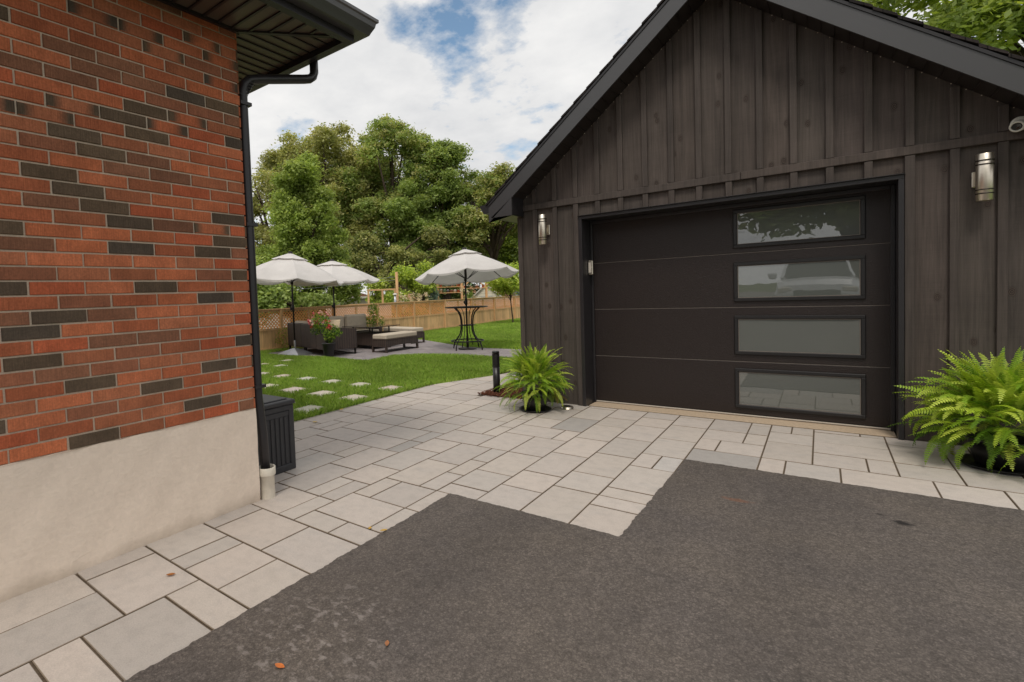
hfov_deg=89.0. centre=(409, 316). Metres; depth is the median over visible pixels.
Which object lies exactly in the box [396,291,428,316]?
hydrangea bush
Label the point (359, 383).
step stone
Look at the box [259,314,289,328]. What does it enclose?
neighbour house
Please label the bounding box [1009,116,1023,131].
security camera
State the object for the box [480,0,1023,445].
garage
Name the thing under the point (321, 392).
step stone
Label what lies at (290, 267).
parasol
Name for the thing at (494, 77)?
sky
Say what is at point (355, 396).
step stone
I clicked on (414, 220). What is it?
tall tree
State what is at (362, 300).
garage
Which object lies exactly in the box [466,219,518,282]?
maple tree
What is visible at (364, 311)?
board fence
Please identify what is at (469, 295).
hydrangea bush
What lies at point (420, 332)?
wicker bench
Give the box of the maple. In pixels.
[484,262,519,321]
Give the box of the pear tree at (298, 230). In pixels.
[255,149,365,320]
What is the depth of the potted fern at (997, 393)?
3.59 m
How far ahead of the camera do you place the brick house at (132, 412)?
2.89 m
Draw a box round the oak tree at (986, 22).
[858,0,1023,56]
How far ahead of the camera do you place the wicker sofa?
13.16 m
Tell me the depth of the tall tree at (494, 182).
38.87 m
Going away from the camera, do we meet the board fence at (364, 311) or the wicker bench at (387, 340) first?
the wicker bench at (387, 340)
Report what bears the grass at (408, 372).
on the lawn
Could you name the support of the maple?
on the lawn
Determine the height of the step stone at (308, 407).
0.052 m
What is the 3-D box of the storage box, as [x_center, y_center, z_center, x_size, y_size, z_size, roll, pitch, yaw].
[-1.554,0.973,4.380,1.212,0.585,0.512,0,3,39]
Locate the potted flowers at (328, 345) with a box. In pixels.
[307,310,342,356]
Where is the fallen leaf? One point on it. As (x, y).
(279, 665)
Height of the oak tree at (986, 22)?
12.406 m
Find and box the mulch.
[478,379,522,398]
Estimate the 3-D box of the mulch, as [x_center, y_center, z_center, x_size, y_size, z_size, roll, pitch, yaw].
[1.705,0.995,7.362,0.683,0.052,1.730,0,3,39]
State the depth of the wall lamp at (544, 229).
6.10 m
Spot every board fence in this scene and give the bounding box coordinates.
[326,305,391,317]
[446,297,519,312]
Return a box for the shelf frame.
[436,282,487,313]
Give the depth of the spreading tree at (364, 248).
34.23 m
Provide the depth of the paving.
3.54 m
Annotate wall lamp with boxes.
[538,214,549,244]
[971,152,994,201]
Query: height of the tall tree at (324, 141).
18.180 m
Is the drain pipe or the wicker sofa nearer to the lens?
the drain pipe
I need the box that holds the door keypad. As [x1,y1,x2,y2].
[588,260,593,274]
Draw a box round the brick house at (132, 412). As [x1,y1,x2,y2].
[0,0,378,602]
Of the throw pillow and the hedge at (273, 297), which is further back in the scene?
the hedge at (273, 297)
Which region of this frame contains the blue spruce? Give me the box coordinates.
[428,284,442,313]
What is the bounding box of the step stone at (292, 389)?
[278,387,307,392]
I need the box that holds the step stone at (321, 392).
[308,390,336,395]
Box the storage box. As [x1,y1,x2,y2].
[257,394,295,474]
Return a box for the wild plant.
[275,327,288,348]
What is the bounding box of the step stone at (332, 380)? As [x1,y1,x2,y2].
[323,379,340,382]
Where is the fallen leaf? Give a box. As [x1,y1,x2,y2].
[275,663,283,667]
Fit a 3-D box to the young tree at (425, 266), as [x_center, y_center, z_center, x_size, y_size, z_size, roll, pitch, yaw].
[0.814,-0.804,27.077,1.771,4.508,2.196,-4,3,-33]
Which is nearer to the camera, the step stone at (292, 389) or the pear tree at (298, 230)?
the step stone at (292, 389)
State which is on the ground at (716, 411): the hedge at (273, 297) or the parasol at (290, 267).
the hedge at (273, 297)
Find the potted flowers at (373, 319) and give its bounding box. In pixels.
[366,303,384,323]
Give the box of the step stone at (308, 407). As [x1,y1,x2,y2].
[295,405,322,413]
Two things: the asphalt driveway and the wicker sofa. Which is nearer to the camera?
the asphalt driveway
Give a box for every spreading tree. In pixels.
[335,224,453,314]
[378,238,480,303]
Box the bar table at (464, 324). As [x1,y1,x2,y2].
[445,306,487,350]
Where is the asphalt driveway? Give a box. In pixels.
[123,459,1023,681]
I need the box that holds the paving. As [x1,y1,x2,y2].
[0,372,1023,681]
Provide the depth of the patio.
12.76 m
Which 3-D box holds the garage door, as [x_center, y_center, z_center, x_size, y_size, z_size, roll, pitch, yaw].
[3.281,-0.077,5.382,2.640,2.175,0.062,0,3,39]
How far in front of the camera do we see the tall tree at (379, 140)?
41.56 m
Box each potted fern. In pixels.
[493,339,572,412]
[887,346,1023,477]
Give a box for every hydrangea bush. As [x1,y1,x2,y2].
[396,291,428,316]
[460,284,476,305]
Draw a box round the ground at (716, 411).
[371,297,897,437]
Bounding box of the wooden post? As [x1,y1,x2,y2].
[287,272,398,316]
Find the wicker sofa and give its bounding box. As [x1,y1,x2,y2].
[287,314,382,355]
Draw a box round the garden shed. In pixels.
[473,284,518,298]
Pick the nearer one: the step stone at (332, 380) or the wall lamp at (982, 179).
the wall lamp at (982, 179)
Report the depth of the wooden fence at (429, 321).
19.27 m
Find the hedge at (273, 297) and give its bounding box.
[257,283,343,328]
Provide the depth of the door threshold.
5.13 m
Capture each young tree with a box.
[363,275,391,302]
[381,261,428,315]
[411,259,438,314]
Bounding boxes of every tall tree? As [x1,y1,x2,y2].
[256,120,399,282]
[321,113,471,316]
[380,138,504,299]
[445,161,517,259]
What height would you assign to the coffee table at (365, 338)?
0.610 m
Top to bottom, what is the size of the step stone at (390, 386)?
0.052 m
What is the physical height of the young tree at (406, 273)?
4.389 m
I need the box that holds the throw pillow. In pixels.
[328,320,339,327]
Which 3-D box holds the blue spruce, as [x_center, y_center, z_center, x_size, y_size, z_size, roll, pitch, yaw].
[1.395,-0.276,27.132,1.779,3.004,1.631,0,3,39]
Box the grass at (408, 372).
[260,318,520,420]
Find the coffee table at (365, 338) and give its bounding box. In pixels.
[342,324,399,348]
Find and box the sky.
[248,0,1023,294]
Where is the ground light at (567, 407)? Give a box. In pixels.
[561,405,573,409]
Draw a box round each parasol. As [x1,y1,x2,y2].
[256,251,343,355]
[286,259,378,315]
[415,247,518,349]
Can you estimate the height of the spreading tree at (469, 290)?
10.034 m
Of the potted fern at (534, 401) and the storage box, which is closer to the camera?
the storage box
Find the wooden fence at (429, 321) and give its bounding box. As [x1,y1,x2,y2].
[258,296,519,350]
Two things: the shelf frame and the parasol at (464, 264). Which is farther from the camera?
the shelf frame
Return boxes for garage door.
[592,189,889,427]
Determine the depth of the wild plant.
14.36 m
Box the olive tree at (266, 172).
[252,151,301,255]
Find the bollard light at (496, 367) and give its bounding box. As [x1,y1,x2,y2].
[492,351,500,392]
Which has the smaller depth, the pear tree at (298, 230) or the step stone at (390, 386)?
the step stone at (390, 386)
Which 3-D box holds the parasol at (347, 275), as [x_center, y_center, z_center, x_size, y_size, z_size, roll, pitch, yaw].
[-2.179,-0.393,14.760,2.513,2.520,2.513,-4,3,-30]
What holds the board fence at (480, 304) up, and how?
on the ground at (716, 411)
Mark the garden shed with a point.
(480, 292)
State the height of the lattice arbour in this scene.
2.650 m
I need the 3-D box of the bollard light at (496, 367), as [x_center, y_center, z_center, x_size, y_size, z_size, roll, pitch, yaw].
[1.191,0.762,6.981,0.100,0.580,0.100,0,3,39]
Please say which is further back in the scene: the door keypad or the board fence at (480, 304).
the board fence at (480, 304)
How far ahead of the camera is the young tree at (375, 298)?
26.77 m
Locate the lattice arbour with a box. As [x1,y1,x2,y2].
[349,288,423,312]
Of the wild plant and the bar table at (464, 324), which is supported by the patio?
the bar table at (464, 324)
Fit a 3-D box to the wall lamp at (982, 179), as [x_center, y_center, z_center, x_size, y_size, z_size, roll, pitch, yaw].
[4.399,-1.063,3.909,0.110,0.356,0.148,0,3,39]
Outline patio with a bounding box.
[272,339,520,359]
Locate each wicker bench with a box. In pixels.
[372,331,418,352]
[383,326,424,343]
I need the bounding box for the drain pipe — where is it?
[259,464,275,499]
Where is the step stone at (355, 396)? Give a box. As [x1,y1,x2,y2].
[341,394,366,400]
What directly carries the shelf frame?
on the ground at (716, 411)
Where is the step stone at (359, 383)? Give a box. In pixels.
[353,382,370,386]
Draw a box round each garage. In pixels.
[326,292,367,306]
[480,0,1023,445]
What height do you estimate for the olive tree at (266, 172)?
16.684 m
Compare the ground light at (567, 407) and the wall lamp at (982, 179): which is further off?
the ground light at (567, 407)
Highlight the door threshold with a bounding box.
[589,401,896,437]
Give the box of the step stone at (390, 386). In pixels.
[380,385,402,391]

